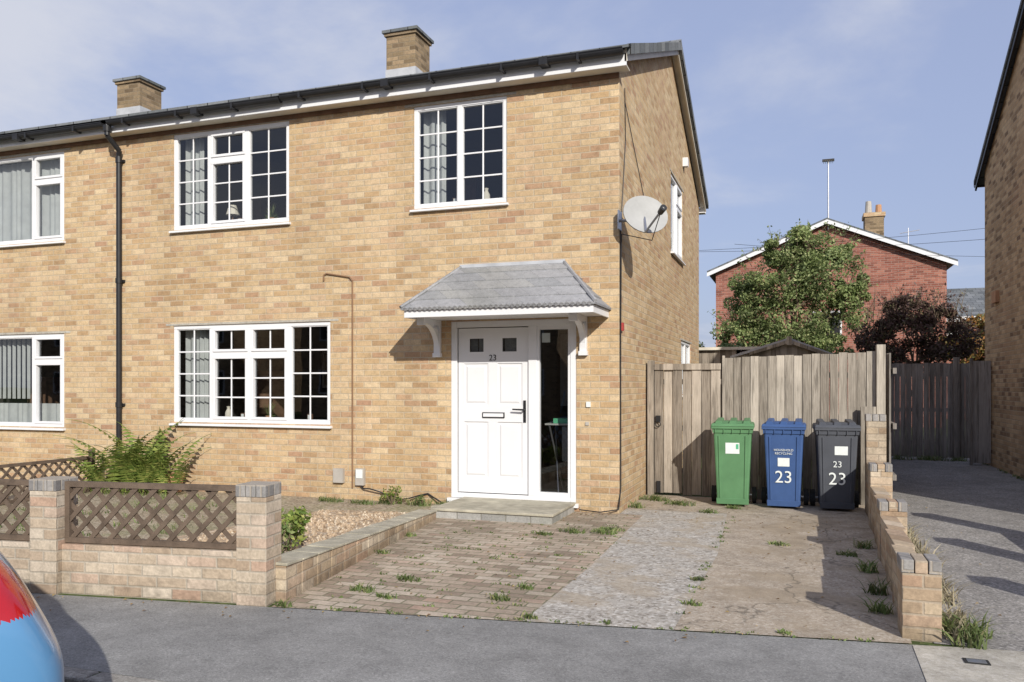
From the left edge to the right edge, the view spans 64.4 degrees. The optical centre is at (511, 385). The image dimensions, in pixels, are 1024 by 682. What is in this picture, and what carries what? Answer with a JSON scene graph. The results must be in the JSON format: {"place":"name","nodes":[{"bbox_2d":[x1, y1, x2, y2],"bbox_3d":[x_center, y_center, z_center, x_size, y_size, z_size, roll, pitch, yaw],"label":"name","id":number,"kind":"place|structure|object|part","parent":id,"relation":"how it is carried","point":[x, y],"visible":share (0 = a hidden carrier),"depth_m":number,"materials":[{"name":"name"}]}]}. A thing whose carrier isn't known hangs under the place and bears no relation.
{"place":"outdoors","nodes":[
{"label":"outdoors","id":0,"kind":"place"},
{"bbox_2d":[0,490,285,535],"bbox_3d":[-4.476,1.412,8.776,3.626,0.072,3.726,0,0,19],"label":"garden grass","id":1,"kind":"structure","parent":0,"point":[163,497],"depth_m":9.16,"materials":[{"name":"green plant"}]},
{"bbox_2d":[0,485,434,538],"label":"front garden soil","id":2,"kind":"structure","parent":0,"point":[309,504],"depth_m":9.54,"materials":[{"name":"brown soil"}]},
{"bbox_2d":[0,448,94,504],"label":"trellis fence","id":3,"kind":"object","parent":2,"relation":"on","point":[42,463],"visible":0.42,"depth_m":10.30,"materials":[{"name":"brown wood"}]},
{"bbox_2d":[62,442,140,493],"bbox_3d":[-5.428,1.120,10.875,1.142,0.684,0.985,0,0,-15],"label":"fern plant","id":4,"kind":"object","parent":2,"relation":"on","point":[92,473],"visible":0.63,"depth_m":10.80,"materials":[{"name":"green plant"}]},
{"bbox_2d":[52,418,182,494],"bbox_3d":[-5.126,0.946,10.756,1.559,1.031,1.252,0,0,19],"label":"fern plant","id":5,"kind":"object","parent":2,"relation":"on","point":[118,465],"visible":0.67,"depth_m":10.60,"materials":[{"name":"green plant"}]},
{"bbox_2d":[104,432,209,494],"bbox_3d":[-4.601,1.049,10.540,1.444,0.826,1.272,0,0,19],"label":"fern plant","id":6,"kind":"object","parent":2,"relation":"on","point":[156,472],"visible":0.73,"depth_m":10.54,"materials":[{"name":"green plant"}]},
{"bbox_2d":[166,473,184,491],"bbox_3d":[-4.564,1.320,10.983,0.270,0.240,0.270,0,0,19],"label":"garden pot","id":7,"kind":"object","parent":2,"relation":"on","point":[170,476],"visible":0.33,"depth_m":10.90,"materials":[{"name":"ceramic"}]},
{"bbox_2d":[160,509,408,553],"bbox_3d":[-2.062,1.372,7.722,1.980,0.152,2.900,0,0,19],"label":"gravel bed","id":8,"kind":"object","parent":2,"relation":"on","point":[322,525],"visible":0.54,"depth_m":7.89,"materials":[{"name":"beige gravel"}]},
{"bbox_2d":[281,505,311,550],"bbox_3d":[-1.813,1.151,6.468,0.455,0.388,0.475,0,0,19],"label":"garden shrub","id":9,"kind":"object","parent":8,"relation":"on","point":[297,520],"visible":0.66,"depth_m":6.44,"materials":[{"name":"green plant"}]},
{"bbox_2d":[281,523,294,553],"bbox_3d":[-1.788,1.177,6.018,0.353,0.338,0.318,0,0,19],"label":"garden shrub","id":10,"kind":"object","parent":2,"relation":"on","point":[283,532],"visible":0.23,"depth_m":6.04,"materials":[{"name":"green plant"}]},
{"bbox_2d":[381,485,402,503],"bbox_3d":[-1.474,1.335,9.884,0.269,0.261,0.247,0,0,-23],"label":"wall plant","id":11,"kind":"object","parent":2,"relation":"on","point":[392,494],"depth_m":9.86,"materials":[{"name":"green plant"}]},
{"bbox_2d":[416,494,425,505],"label":"wall plant","id":12,"kind":"object","parent":2,"relation":"on","point":[420,498],"depth_m":9.74,"materials":[{"name":"green plant"}]},
{"bbox_2d":[272,511,642,620],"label":"block paving drive","id":13,"kind":"structure","parent":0,"point":[468,587],"depth_m":6.43,"materials":[{"name":"beige brick"}]},
{"bbox_2d":[430,497,575,523],"bbox_3d":[-0.220,1.403,9.168,1.700,0.115,0.948,0,0,19],"label":"door step","id":14,"kind":"object","parent":13,"relation":"on","point":[513,510],"depth_m":8.86,"materials":[{"name":"stone"}]},
{"bbox_2d":[273,493,895,641],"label":"grass weeds","id":15,"kind":"object","parent":13,"relation":"on","point":[881,590],"depth_m":6.29,"materials":[{"name":"green plant"}]},
{"bbox_2d":[31,593,927,681],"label":"pavement","id":16,"kind":"structure","parent":0,"point":[169,641],"depth_m":4.46,"materials":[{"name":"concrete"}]},
{"bbox_2d":[913,645,1023,681],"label":"concrete crossover","id":17,"kind":"object","parent":16,"relation":"on","point":[942,664],"visible":1,"depth_m":4.21,"materials":[{"name":"grey concrete"}]},
{"bbox_2d":[962,657,990,665],"bbox_3d":[2.436,1.448,4.259,0.120,0.006,0.080,0,0,19],"label":"stop tap cover","id":18,"kind":"object","parent":17,"relation":"on","point":[976,661],"visible":1,"depth_m":4.25,"materials":[{"name":"metal"}]},
{"bbox_2d":[0,0,1020,346],"label":"sky","id":19,"kind":"structure","parent":0,"point":[901,94],"materials":[{"name":"blue"}]},
{"bbox_2d":[58,428,1010,681],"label":"garden ground","id":20,"kind":"structure","parent":0,"point":[912,643],"depth_m":5.24,"materials":[{"name":"grey concrete"}]},
{"bbox_2d":[0,476,280,606],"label":"wall bricks","id":21,"kind":"object","parent":20,"relation":"on","point":[46,559],"depth_m":5.56,"materials":[{"name":"beige brick"}]},
{"bbox_2d":[0,479,235,549],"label":"trellis panels","id":22,"kind":"structure","parent":21,"relation":"on","point":[134,538],"depth_m":5.63,"materials":[{"name":"brown wood"}]},
{"bbox_2d":[0,56,698,513],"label":"brick walls","id":23,"kind":"structure","parent":20,"relation":"on","point":[376,240],"depth_m":10.42,"materials":[{"name":"beige brick"}]},
{"bbox_2d":[0,331,69,430],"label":"window lower neighbour","id":24,"kind":"object","parent":23,"relation":"in","point":[31,379],"depth_m":12.41,"materials":[{"name":"white plastic"}]},
{"bbox_2d":[0,148,69,247],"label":"window","id":25,"kind":"object","parent":23,"relation":"attached to","point":[32,199],"depth_m":12.23,"materials":[{"name":"white plastic"}]},
{"bbox_2d":[103,125,124,454],"bbox_3d":[-5.587,-1.079,11.383,0.126,5.042,0.319,0,0,19],"label":"downpipe","id":26,"kind":"object","parent":23,"relation":"attached to","point":[119,281],"visible":0.82,"depth_m":11.45,"materials":[{"name":"black plastic"}]},
{"bbox_2d":[169,121,290,233],"bbox_3d":[-3.792,-2.777,10.948,1.940,1.365,0.155,0,0,19],"label":"frame","id":27,"kind":"object","parent":23,"relation":"attached to","point":[244,157],"visible":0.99,"depth_m":10.94,"materials":[{"name":"white plastic"}]},
{"bbox_2d":[166,118,296,135],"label":"lintel","id":28,"kind":"structure","parent":23,"relation":"attached to","point":[231,127],"depth_m":10.90,"materials":[{"name":"concrete"}]},
{"bbox_2d":[181,128,285,225],"bbox_3d":[-3.351,-2.525,12.207,2.880,2.170,2.488,0,0,19],"label":"room","id":29,"kind":"object","parent":23,"relation":"attached to","point":[260,166],"visible":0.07,"depth_m":12.86,"materials":[{"name":"black glass"}]},
{"bbox_2d":[186,138,203,224],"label":"curtains","id":30,"kind":"object","parent":29,"relation":"attached to","point":[198,186],"visible":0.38,"depth_m":11.36,"materials":[{"name":"fabric"}]},
{"bbox_2d":[226,205,278,219],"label":"sill ornaments","id":31,"kind":"object","parent":29,"relation":"on","point":[234,211],"visible":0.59,"depth_m":11.06,"materials":[{"name":"beige paint"}]},
{"bbox_2d":[169,321,331,428],"bbox_3d":[-3.500,-0.133,10.845,2.560,1.375,0.155,0,0,19],"label":"frame","id":32,"kind":"object","parent":23,"relation":"attached to","point":[250,353],"visible":0.98,"depth_m":10.84,"materials":[{"name":"white plastic"}]},
{"bbox_2d":[166,319,338,325],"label":"lintel","id":33,"kind":"structure","parent":23,"relation":"attached to","point":[248,322],"depth_m":10.80,"materials":[{"name":"concrete"}]},
{"bbox_2d":[181,327,326,419],"bbox_3d":[-3.059,0.120,12.104,3.500,2.180,2.488,0,0,19],"label":"room","id":34,"kind":"object","parent":23,"relation":"attached to","point":[318,381],"visible":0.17,"depth_m":13.44,"materials":[{"name":"black plastic"}]},
{"bbox_2d":[186,330,208,417],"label":"curtains","id":35,"kind":"object","parent":34,"relation":"attached to","point":[201,366],"depth_m":11.35,"materials":[{"name":"fabric"}]},
{"bbox_2d":[225,402,312,419],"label":"sill ornaments","id":36,"kind":"object","parent":34,"relation":"on","point":[228,412],"visible":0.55,"depth_m":10.91,"materials":[{"name":"white ceramic"}]},
{"bbox_2d":[0,42,708,214],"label":"fascia and bargeboards","id":37,"kind":"structure","parent":23,"relation":"on","point":[540,77],"depth_m":10.37,"materials":[{"name":"white plastic"}]},
{"bbox_2d":[0,46,623,141],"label":"gutters","id":38,"kind":"object","parent":37,"relation":"attached to","point":[544,62],"visible":0.98,"depth_m":10.03,"materials":[{"name":"black plastic"}]},
{"bbox_2d":[0,44,699,207],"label":"roof tiles","id":39,"kind":"object","parent":37,"relation":"attached to","point":[103,121],"visible":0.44,"depth_m":10.90,"materials":[{"name":"grey tile"}]},
{"bbox_2d":[112,75,165,115],"bbox_3d":[-7.528,-5.650,16.419,0.690,1.020,0.700,0,0,19],"label":"chimney","id":40,"kind":"object","parent":39,"relation":"on","point":[137,93],"visible":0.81,"depth_m":16.17,"materials":[{"name":"brick"}]},
{"bbox_2d":[382,25,433,77],"bbox_3d":[-1.842,-5.700,14.426,0.680,1.120,0.700,0,0,19],"label":"chimney","id":41,"kind":"object","parent":39,"relation":"on","point":[407,50],"visible":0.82,"depth_m":14.17,"materials":[{"name":"brick"}]},
{"bbox_2d":[657,39,681,42],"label":"ridge tiles","id":42,"kind":"object","parent":39,"relation":"on","point":[679,40],"visible":0.01,"depth_m":12.84,"materials":[{"name":"grey tile"}]},
{"bbox_2d":[410,96,508,212],"bbox_3d":[-0.631,-2.777,9.840,1.280,1.305,0.155,0,0,19],"label":"frame","id":43,"kind":"object","parent":23,"relation":"attached to","point":[460,107],"visible":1,"depth_m":9.84,"materials":[{"name":"white plastic"}]},
{"bbox_2d":[405,92,515,107],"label":"lintel","id":44,"kind":"structure","parent":23,"relation":"attached to","point":[462,99],"depth_m":9.80,"materials":[{"name":"brick"}]},
{"bbox_2d":[421,103,502,203],"bbox_3d":[-0.190,-2.525,11.098,2.220,2.110,2.488,0,0,19],"label":"room","id":45,"kind":"object","parent":23,"relation":"attached to","point":[493,138],"visible":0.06,"depth_m":11.99,"materials":[{"name":"black glass"}]},
{"bbox_2d":[423,111,445,203],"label":"curtains","id":46,"kind":"object","parent":45,"relation":"attached to","point":[430,165],"visible":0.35,"depth_m":10.14,"materials":[{"name":"fabric"}]},
{"bbox_2d":[453,188,489,201],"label":"sill ornaments","id":47,"kind":"object","parent":45,"relation":"on","point":[486,194],"visible":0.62,"depth_m":9.85,"materials":[{"name":"white ceramic"}]},
{"bbox_2d":[399,259,610,356],"bbox_3d":[-0.070,-0.895,9.206,2.297,1.110,0.808,0,0,19],"label":"door canopy","id":48,"kind":"object","parent":23,"relation":"attached to","point":[536,289],"visible":1,"depth_m":9.14,"materials":[{"name":"grey tile"}]},
{"bbox_2d":[323,88,688,512],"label":"cables and meter boxes","id":49,"kind":"object","parent":23,"relation":"attached to","point":[339,476],"visible":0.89,"depth_m":10.21,"materials":[{"name":"brown plastic"}]},
{"bbox_2d":[447,318,578,507],"bbox_3d":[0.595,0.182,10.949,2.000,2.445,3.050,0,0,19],"label":"front door unit","id":50,"kind":"structure","parent":23,"relation":"attached to","point":[513,409],"depth_m":9.73,"materials":[{"name":"white plastic"}]},
{"bbox_3d":[-0.221,0.302,9.736,0.893,1.975,0.040,0,0,19],"label":"door leaf","id":51,"kind":"part","parent":50,"relation":"part of","materials":[{"name":"white plastic"}]},
{"bbox_2d":[618,196,667,375],"bbox_3d":[1.425,-1.106,8.874,0.606,2.011,0.548,0,0,19],"label":"satellite dish","id":52,"kind":"object","parent":23,"relation":"attached to","point":[645,214],"visible":1,"depth_m":9.00,"materials":[{"name":"white metal"}]},
{"bbox_2d":[670,168,683,192],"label":"lintel","id":53,"kind":"structure","parent":23,"relation":"attached to","point":[676,180],"depth_m":13.50,"materials":[{"name":"concrete"}]},
{"bbox_2d":[671,174,685,265],"bbox_3d":[2.738,-2.748,13.595,0.155,1.305,1.460,0,0,19],"label":"frame","id":54,"kind":"object","parent":23,"relation":"attached to","point":[678,212],"visible":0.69,"depth_m":13.65,"materials":[{"name":"white plastic"}]},
{"bbox_2d":[671,182,678,253],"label":"glass panes","id":55,"kind":"object","parent":54,"relation":"attached to","point":[672,216],"visible":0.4,"depth_m":13.55,"materials":[{"name":"glass"}]},
{"bbox_2d":[681,341,689,396],"bbox_3d":[3.133,-0.287,14.722,0.155,0.985,1.410,0,0,19],"label":"frame","id":56,"kind":"object","parent":23,"relation":"attached to","point":[683,343],"visible":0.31,"depth_m":14.69,"materials":[{"name":"white plastic"}]},
{"bbox_2d":[681,345,687,390],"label":"glass panes","id":57,"kind":"object","parent":56,"relation":"attached to","point":[686,355],"visible":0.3,"depth_m":14.62,"materials":[{"name":"glass"}]},
{"bbox_2d":[276,509,436,601],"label":"edging wall","id":58,"kind":"structure","parent":20,"relation":"on","point":[303,569],"depth_m":6.29,"materials":[{"name":"beige brick"}]},
{"bbox_2d":[37,474,1018,641],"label":"fallen leaves","id":59,"kind":"object","parent":20,"relation":"on","point":[573,579],"visible":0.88,"depth_m":6.09,"materials":[{"name":"brown plant"}]},
{"bbox_2d":[699,339,743,346],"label":"garden hedge","id":60,"kind":"object","parent":20,"relation":"on","point":[731,344],"visible":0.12,"depth_m":24.49,"materials":[{"name":"green plant"}]},
{"bbox_2d":[709,218,878,355],"bbox_3d":[7.472,-1.494,21.818,4.359,5.908,2.480,0,0,19],"label":"green tree","id":61,"kind":"object","parent":20,"relation":"on","point":[755,329],"visible":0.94,"depth_m":21.40,"materials":[{"name":"green plant"}]},
{"bbox_2d":[864,414,941,642],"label":"wall bricks","id":62,"kind":"object","parent":20,"relation":"on","point":[914,577],"depth_m":5.42,"materials":[{"name":"beige brick"}]},
{"bbox_2d":[844,282,984,445],"bbox_3d":[9.695,-0.511,19.494,3.259,3.941,1.914,0,0,19],"label":"red leaved shrub","id":63,"kind":"object","parent":20,"relation":"on","point":[898,310],"visible":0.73,"depth_m":19.23,"materials":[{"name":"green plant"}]},
{"bbox_2d":[939,313,984,362],"bbox_3d":[13.721,-0.315,22.879,3.363,3.550,1.677,0,0,19],"label":"autumn shrub","id":64,"kind":"object","parent":20,"relation":"on","point":[980,355],"visible":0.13,"depth_m":22.91,"materials":[{"name":"orange plant"}]},
{"bbox_2d":[523,509,726,629],"bbox_3d":[1.155,1.451,7.114,1.247,0.001,4.718,0,0,19],"label":"concrete drive strip","id":65,"kind":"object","parent":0,"point":[658,566],"visible":1,"depth_m":6.19,"materials":[{"name":"grey concrete"}]},
{"bbox_2d":[699,336,832,458],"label":"garden shed","id":66,"kind":"structure","parent":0,"point":[788,345],"depth_m":16.28,"materials":[{"name":"brown wood"}]},
{"bbox_2d":[627,494,911,642],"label":"concrete drive","id":67,"kind":"structure","parent":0,"point":[795,585],"depth_m":6.12,"materials":[{"name":"beige concrete"}]},
{"bbox_2d":[711,417,756,504],"bbox_3d":[2.695,0.927,9.890,0.542,1.045,0.612,0,0,18],"label":"green wheelie bin","id":68,"kind":"object","parent":67,"relation":"on","point":[732,443],"visible":1,"depth_m":9.66,"materials":[{"name":"plastic"}]},
{"bbox_2d":[761,418,808,506],"bbox_3d":[3.257,0.927,9.714,0.542,1.045,0.612,0,0,20],"label":"blue wheelie bin","id":69,"kind":"object","parent":67,"relation":"on","point":[783,439],"visible":1,"depth_m":9.48,"materials":[{"name":"plastic"}]},
{"bbox_2d":[722,344,885,504],"bbox_3d":[3.608,0.485,10.135,1.915,1.950,0.205,0,0,19],"label":"wooden fence","id":70,"kind":"object","parent":67,"relation":"on","point":[852,374],"visible":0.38,"depth_m":10.14,"materials":[{"name":"brown wood"}]},
{"bbox_2d":[647,361,720,495],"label":"wooden gate","id":71,"kind":"structure","parent":70,"relation":"attached to","point":[665,429],"depth_m":10.61,"materials":[{"name":"brown wood"}]},
{"bbox_2d":[810,419,860,509],"bbox_3d":[3.794,0.927,9.526,0.542,1.045,0.612,0,0,17],"label":"black wheelie bin","id":72,"kind":"object","parent":67,"relation":"on","point":[836,442],"visible":1,"depth_m":9.29,"materials":[{"name":"plastic"}]},
{"bbox_2d":[716,224,946,427],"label":"brick walls","id":73,"kind":"structure","parent":0,"point":[895,267],"depth_m":28.43,"materials":[{"name":"red brick"}]},
{"bbox_2d":[812,311,841,335],"bbox_3d":[11.172,-2.090,28.973,1.100,1.100,0.025,0,0,19],"label":"window","id":74,"kind":"structure","parent":73,"relation":"attached to","point":[837,330],"depth_m":28.83,"materials":[{"name":"white plastic"}]},
{"bbox_2d":[707,218,957,283],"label":"roof","id":75,"kind":"structure","parent":73,"relation":"on","point":[949,261],"depth_m":28.52,"materials":[{"name":"tile"}]},
{"bbox_2d":[699,228,984,256],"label":"overhead wires","id":76,"kind":"object","parent":75,"relation":"attached to","point":[867,246],"visible":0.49,"depth_m":26.70,"materials":[{"name":"black plastic"}]},
{"bbox_2d":[822,158,919,243],"bbox_3d":[13.366,-6.340,30.316,5.582,3.400,0.570,0,0,-33],"label":"tv aerial","id":77,"kind":"object","parent":75,"relation":"on","point":[827,160],"visible":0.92,"depth_m":28.89,"materials":[{"name":"metal"}]},
{"bbox_2d":[862,201,885,235],"bbox_3d":[13.646,-5.840,30.667,0.750,2.200,0.900,0,0,19],"label":"chimney","id":78,"kind":"object","parent":75,"relation":"on","point":[873,221],"visible":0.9,"depth_m":30.31,"materials":[{"name":"brick"}]},
{"bbox_2d":[891,456,1023,651],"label":"tarmac path","id":79,"kind":"structure","parent":0,"point":[981,512],"depth_m":8.13,"materials":[{"name":"grey asphalt"}]},
{"bbox_2d":[866,353,896,480],"bbox_3d":[5.772,0.516,13.135,0.085,1.848,6.900,0,0,19],"label":"wooden fence","id":80,"kind":"object","parent":79,"relation":"on","point":[890,424],"visible":0.06,"depth_m":9.97,"materials":[{"name":"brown wood"}]},
{"bbox_2d":[891,357,990,464],"bbox_3d":[7.782,0.460,15.538,2.190,2.000,1.205,0,0,19],"label":"wooden gate","id":81,"kind":"object","parent":79,"relation":"on","point":[956,409],"visible":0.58,"depth_m":15.87,"materials":[{"name":"brown wood"}]},
{"bbox_2d":[892,454,1023,649],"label":"dry grass","id":82,"kind":"structure","parent":0,"point":[957,627],"depth_m":4.80,"materials":[{"name":"green plant"}]},
{"bbox_2d":[947,288,984,362],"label":"distant house","id":83,"kind":"structure","parent":0,"point":[974,298],"depth_m":36.35,"materials":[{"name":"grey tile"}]},
{"bbox_2d":[985,29,1023,478],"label":"brick walls","id":84,"kind":"structure","parent":0,"point":[1004,253],"depth_m":13.52,"materials":[{"name":"brown brick"}]},
{"bbox_2d":[992,290,998,303],"bbox_3d":[8.455,-1.540,14.208,0.059,0.200,0.300,0,0,19],"label":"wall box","id":85,"kind":"object","parent":84,"relation":"attached to","point":[995,296],"visible":1,"depth_m":14.08,"materials":[{"name":"plastic"}]},
{"bbox_2d":[974,0,1023,190],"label":"roof","id":86,"kind":"structure","parent":84,"relation":"on","point":[1013,47],"depth_m":13.66,"materials":[{"name":"tile"}]},
{"label":"road","id":87,"kind":"structure","parent":0,"visible":0},
{"bbox_2d":[0,551,63,681],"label":"parked car","id":88,"kind":"object","parent":87,"relation":"on","point":[30,649],"visible":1,"depth_m":2.81,"materials":[{"name":"paint"}]},
{"bbox_2d":[64,666,164,681],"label":"kerb","id":89,"kind":"structure","parent":87,"relation":"on","point":[71,674],"depth_m":4.04,"materials":[{"name":"concrete"}]}
]}

